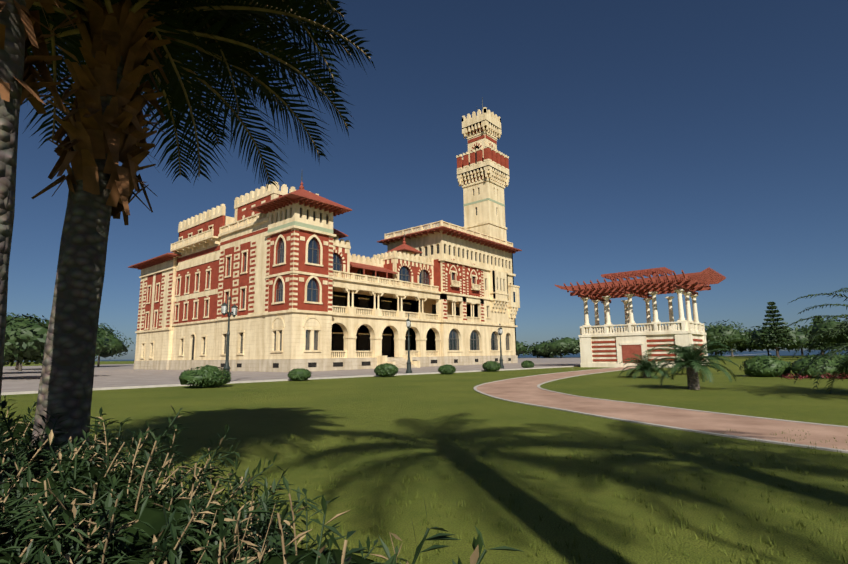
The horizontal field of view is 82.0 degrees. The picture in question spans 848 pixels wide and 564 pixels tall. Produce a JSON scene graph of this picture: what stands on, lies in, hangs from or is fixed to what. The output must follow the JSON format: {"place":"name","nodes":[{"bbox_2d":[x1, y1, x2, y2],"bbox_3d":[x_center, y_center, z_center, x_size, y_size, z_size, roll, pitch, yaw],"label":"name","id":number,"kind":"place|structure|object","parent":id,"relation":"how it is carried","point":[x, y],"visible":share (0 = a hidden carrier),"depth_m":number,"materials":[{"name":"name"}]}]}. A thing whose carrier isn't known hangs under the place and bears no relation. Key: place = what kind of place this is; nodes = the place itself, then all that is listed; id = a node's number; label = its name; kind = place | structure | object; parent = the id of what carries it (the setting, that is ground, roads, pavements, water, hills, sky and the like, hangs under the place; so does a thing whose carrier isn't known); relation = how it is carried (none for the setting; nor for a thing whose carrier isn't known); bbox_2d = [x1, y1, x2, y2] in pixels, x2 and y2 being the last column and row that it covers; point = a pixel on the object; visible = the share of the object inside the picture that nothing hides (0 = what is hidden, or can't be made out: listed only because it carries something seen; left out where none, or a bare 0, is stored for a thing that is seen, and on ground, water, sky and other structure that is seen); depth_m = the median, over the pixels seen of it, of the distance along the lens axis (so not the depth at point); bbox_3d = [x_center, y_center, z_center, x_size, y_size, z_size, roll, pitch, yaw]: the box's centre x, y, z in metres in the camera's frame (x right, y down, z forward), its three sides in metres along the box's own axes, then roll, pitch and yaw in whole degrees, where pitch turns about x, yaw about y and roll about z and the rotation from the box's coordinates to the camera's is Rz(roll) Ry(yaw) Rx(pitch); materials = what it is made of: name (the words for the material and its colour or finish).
{"place":"outdoors","nodes":[
{"label":"outdoors","id":0,"kind":"place"},
{"bbox_2d":[1,353,770,394],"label":"paved plaza","id":1,"kind":"structure","parent":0,"point":[26,380],"depth_m":50.11,"materials":[{"name":"grey concrete"}]},
{"bbox_2d":[6,312,43,324],"bbox_3d":[-57.689,8.255,66.065,14.251,8.341,11.926,-4,-9,21],"label":"roadside tree","id":2,"kind":"object","parent":1,"relation":"on","point":[15,318],"depth_m":64.86,"materials":[{"name":"green plant"}]},
{"bbox_2d":[12,313,45,369],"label":"roadside tree","id":3,"kind":"object","parent":1,"relation":"on","point":[17,362],"depth_m":92.78,"materials":[{"name":"green plant"}]},
{"bbox_2d":[3,313,97,365],"bbox_3d":[-39.064,6.263,46.987,14.108,6.093,10.863,-4,-9,22],"label":"roadside tree","id":4,"kind":"object","parent":1,"relation":"on","point":[25,339],"visible":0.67,"depth_m":43.77,"materials":[{"name":"green plant"}]},
{"bbox_2d":[45,323,111,357],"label":"roadside tree","id":5,"kind":"object","parent":1,"relation":"on","point":[102,345],"visible":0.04,"depth_m":111.47,"materials":[{"name":"green plant"}]},
{"bbox_2d":[95,323,133,366],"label":"roadside tree","id":6,"kind":"object","parent":1,"relation":"on","point":[117,346],"visible":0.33,"depth_m":123.91,"materials":[{"name":"green plant"}]},
{"bbox_2d":[221,296,237,381],"bbox_3d":[-13.811,4.011,34.380,0.609,6.100,1.920,-2,-9,6],"label":"lamp post","id":7,"kind":"object","parent":1,"relation":"on","point":[224,305],"visible":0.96,"depth_m":34.23,"materials":[{"name":"black metal"}]},
{"bbox_2d":[128,97,521,371],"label":"palace","id":8,"kind":"structure","parent":1,"relation":"on","point":[292,277],"depth_m":73.00,"materials":[{"name":"beige stone"}]},
{"bbox_2d":[406,313,411,372],"bbox_3d":[-1.446,5.812,46.164,0.609,5.700,1.920,-1,-9,1],"label":"lamp post","id":9,"kind":"object","parent":1,"relation":"on","point":[408,326],"visible":0.92,"depth_m":45.73,"materials":[{"name":"black metal"}]},
{"bbox_2d":[498,324,503,368],"bbox_3d":[9.326,7.740,59.314,0.609,5.500,1.920,-1,-9,1],"label":"lamp post","id":10,"kind":"object","parent":1,"relation":"on","point":[500,331],"visible":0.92,"depth_m":58.97,"materials":[{"name":"black metal"}]},
{"bbox_2d":[538,337,579,357],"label":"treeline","id":11,"kind":"object","parent":1,"relation":"on","point":[566,345],"visible":0.92,"depth_m":179.75,"materials":[{"name":"green plant"}]},
{"bbox_2d":[0,355,847,563],"bbox_3d":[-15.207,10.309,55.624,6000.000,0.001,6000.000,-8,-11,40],"label":"lawn","id":12,"kind":"structure","parent":0,"point":[440,407],"depth_m":7.94,"materials":[{"name":"green plant"}]},
{"bbox_2d":[0,0,345,401],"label":"palm tree","id":13,"kind":"object","parent":12,"relation":"on","point":[20,77],"visible":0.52,"depth_m":4.99,"materials":[{"name":"green plant"}]},
{"bbox_2d":[26,0,375,466],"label":"palm tree","id":14,"kind":"object","parent":12,"relation":"on","point":[104,130],"visible":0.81,"depth_m":5.40,"materials":[{"name":"green plant"}]},
{"bbox_2d":[179,365,230,387],"bbox_3d":[-12.984,5.634,29.034,2.881,1.408,2.961,-8,-11,40],"label":"clipped bush","id":15,"kind":"object","parent":12,"relation":"on","point":[208,376],"visible":1,"depth_m":28.25,"materials":[{"name":"green plant"}]},
{"bbox_2d":[0,395,521,563],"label":"wild shrubs","id":16,"kind":"object","parent":12,"relation":"on","point":[93,504],"visible":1,"depth_m":2.88,"materials":[{"name":"green plant"}]},
{"bbox_2d":[287,368,311,380],"bbox_3d":[-9.064,6.781,35.599,1.772,1.001,1.747,-8,-11,40],"label":"clipped bush","id":17,"kind":"object","parent":12,"relation":"on","point":[299,374],"visible":1,"depth_m":35.06,"materials":[{"name":"green plant"}]},
{"bbox_2d":[374,363,398,376],"bbox_3d":[-3.118,7.272,40.230,2.052,1.224,2.071,-8,-11,40],"label":"clipped bush","id":18,"kind":"object","parent":12,"relation":"on","point":[385,370],"visible":1,"depth_m":39.63,"materials":[{"name":"green plant"}]},
{"bbox_2d":[438,364,455,373],"bbox_3d":[2.064,7.894,43.874,1.668,0.973,1.692,-8,-11,40],"label":"clipped bush","id":19,"kind":"object","parent":12,"relation":"on","point":[447,369],"visible":0.96,"depth_m":43.41,"materials":[{"name":"green plant"}]},
{"bbox_2d":[482,361,501,371],"bbox_3d":[6.847,8.541,49.252,1.972,1.190,2.008,-8,-11,40],"label":"clipped bush","id":20,"kind":"object","parent":12,"relation":"on","point":[491,366],"visible":1,"depth_m":48.70,"materials":[{"name":"green plant"}]},
{"bbox_2d":[516,341,531,356],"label":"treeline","id":21,"kind":"object","parent":12,"relation":"on","point":[521,348],"visible":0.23,"depth_m":197.18,"materials":[{"name":"green plant"}]},
{"bbox_2d":[521,360,533,367],"bbox_3d":[12.069,9.645,56.809,1.558,1.053,1.541,-8,-11,40],"label":"clipped bush","id":22,"kind":"object","parent":12,"relation":"on","point":[527,364],"visible":0.96,"depth_m":56.36,"materials":[{"name":"green plant"}]},
{"bbox_2d":[526,342,567,357],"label":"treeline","id":23,"kind":"object","parent":12,"relation":"on","point":[536,351],"visible":0.4,"depth_m":203.28,"materials":[{"name":"green plant"}]},
{"bbox_2d":[555,267,725,367],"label":"pavilion","id":24,"kind":"structure","parent":12,"relation":"on","point":[605,345],"depth_m":57.48,"materials":[{"name":"white stone"}]},
{"bbox_2d":[618,350,670,378],"bbox_3d":[15.105,5.885,33.240,3.427,2.466,3.788,-8,-11,40],"label":"palm tree","id":25,"kind":"object","parent":12,"relation":"on","point":[643,366],"visible":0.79,"depth_m":32.95,"materials":[{"name":"green plant"}]},
{"bbox_2d":[643,341,740,389],"bbox_3d":[12.358,3.834,22.497,3.804,2.193,4.122,-8,-11,40],"label":"palm tree","id":26,"kind":"object","parent":12,"relation":"on","point":[689,358],"visible":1,"depth_m":22.20,"materials":[{"name":"green plant"}]},
{"bbox_2d":[675,353,718,374],"bbox_3d":[20.348,6.231,36.766,2.952,1.904,3.103,0,-9,-7],"label":"palm tree","id":27,"kind":"object","parent":12,"relation":"on","point":[702,368],"visible":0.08,"depth_m":36.09,"materials":[{"name":"green plant"}]},
{"bbox_2d":[677,320,751,357],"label":"garden tree","id":28,"kind":"object","parent":12,"relation":"on","point":[727,335],"visible":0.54,"depth_m":96.93,"materials":[{"name":"green plant"}]},
{"bbox_2d":[708,344,752,355],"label":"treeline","id":29,"kind":"object","parent":12,"relation":"on","point":[741,348],"visible":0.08,"depth_m":150.28,"materials":[{"name":"green plant"}]},
{"bbox_2d":[733,329,797,355],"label":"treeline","id":30,"kind":"object","parent":12,"relation":"on","point":[755,347],"visible":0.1,"depth_m":145.30,"materials":[{"name":"green plant"}]},
{"bbox_2d":[758,301,795,357],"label":"araucaria","id":31,"kind":"object","parent":12,"relation":"on","point":[776,344],"visible":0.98,"depth_m":104.60,"materials":[{"name":"green plant"}]},
{"bbox_2d":[744,323,839,355],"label":"hedge tree","id":32,"kind":"object","parent":12,"relation":"on","point":[798,336],"visible":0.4,"depth_m":116.68,"materials":[{"name":"green plant"}]},
{"bbox_2d":[739,353,847,379],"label":"flower bed shrubs","id":33,"kind":"object","parent":12,"relation":"on","point":[764,366],"visible":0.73,"depth_m":31.18,"materials":[{"name":"green plant"}]},
{"bbox_2d":[773,288,847,393],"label":"palm tree","id":34,"kind":"object","parent":12,"relation":"on","point":[839,330],"visible":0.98,"depth_m":18.35,"materials":[{"name":"green plant"}]},
{"bbox_2d":[806,315,835,354],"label":"tree","id":35,"kind":"object","parent":12,"relation":"on","point":[821,347],"visible":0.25,"depth_m":100.07,"materials":[{"name":"green plant"}]},
{"bbox_2d":[802,317,847,354],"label":"garden tree","id":36,"kind":"object","parent":12,"relation":"on","point":[819,327],"visible":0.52,"depth_m":82.96,"materials":[{"name":"green plant"}]},
{"bbox_2d":[3,0,847,361],"label":"sky","id":37,"kind":"structure","parent":0,"point":[689,136],"materials":[{"name":"blue"}]},
{"bbox_2d":[6,350,847,361],"bbox_3d":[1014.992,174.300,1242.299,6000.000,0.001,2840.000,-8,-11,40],"label":"sea water","id":38,"kind":"structure","parent":0,"point":[781,353],"depth_m":310.72,"materials":[{"name":"blue liquid"}]},
{"bbox_2d":[474,367,847,452],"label":"garden path","id":39,"kind":"structure","parent":0,"point":[527,390],"depth_m":12.93,"materials":[{"name":"pink brick"}]}
]}

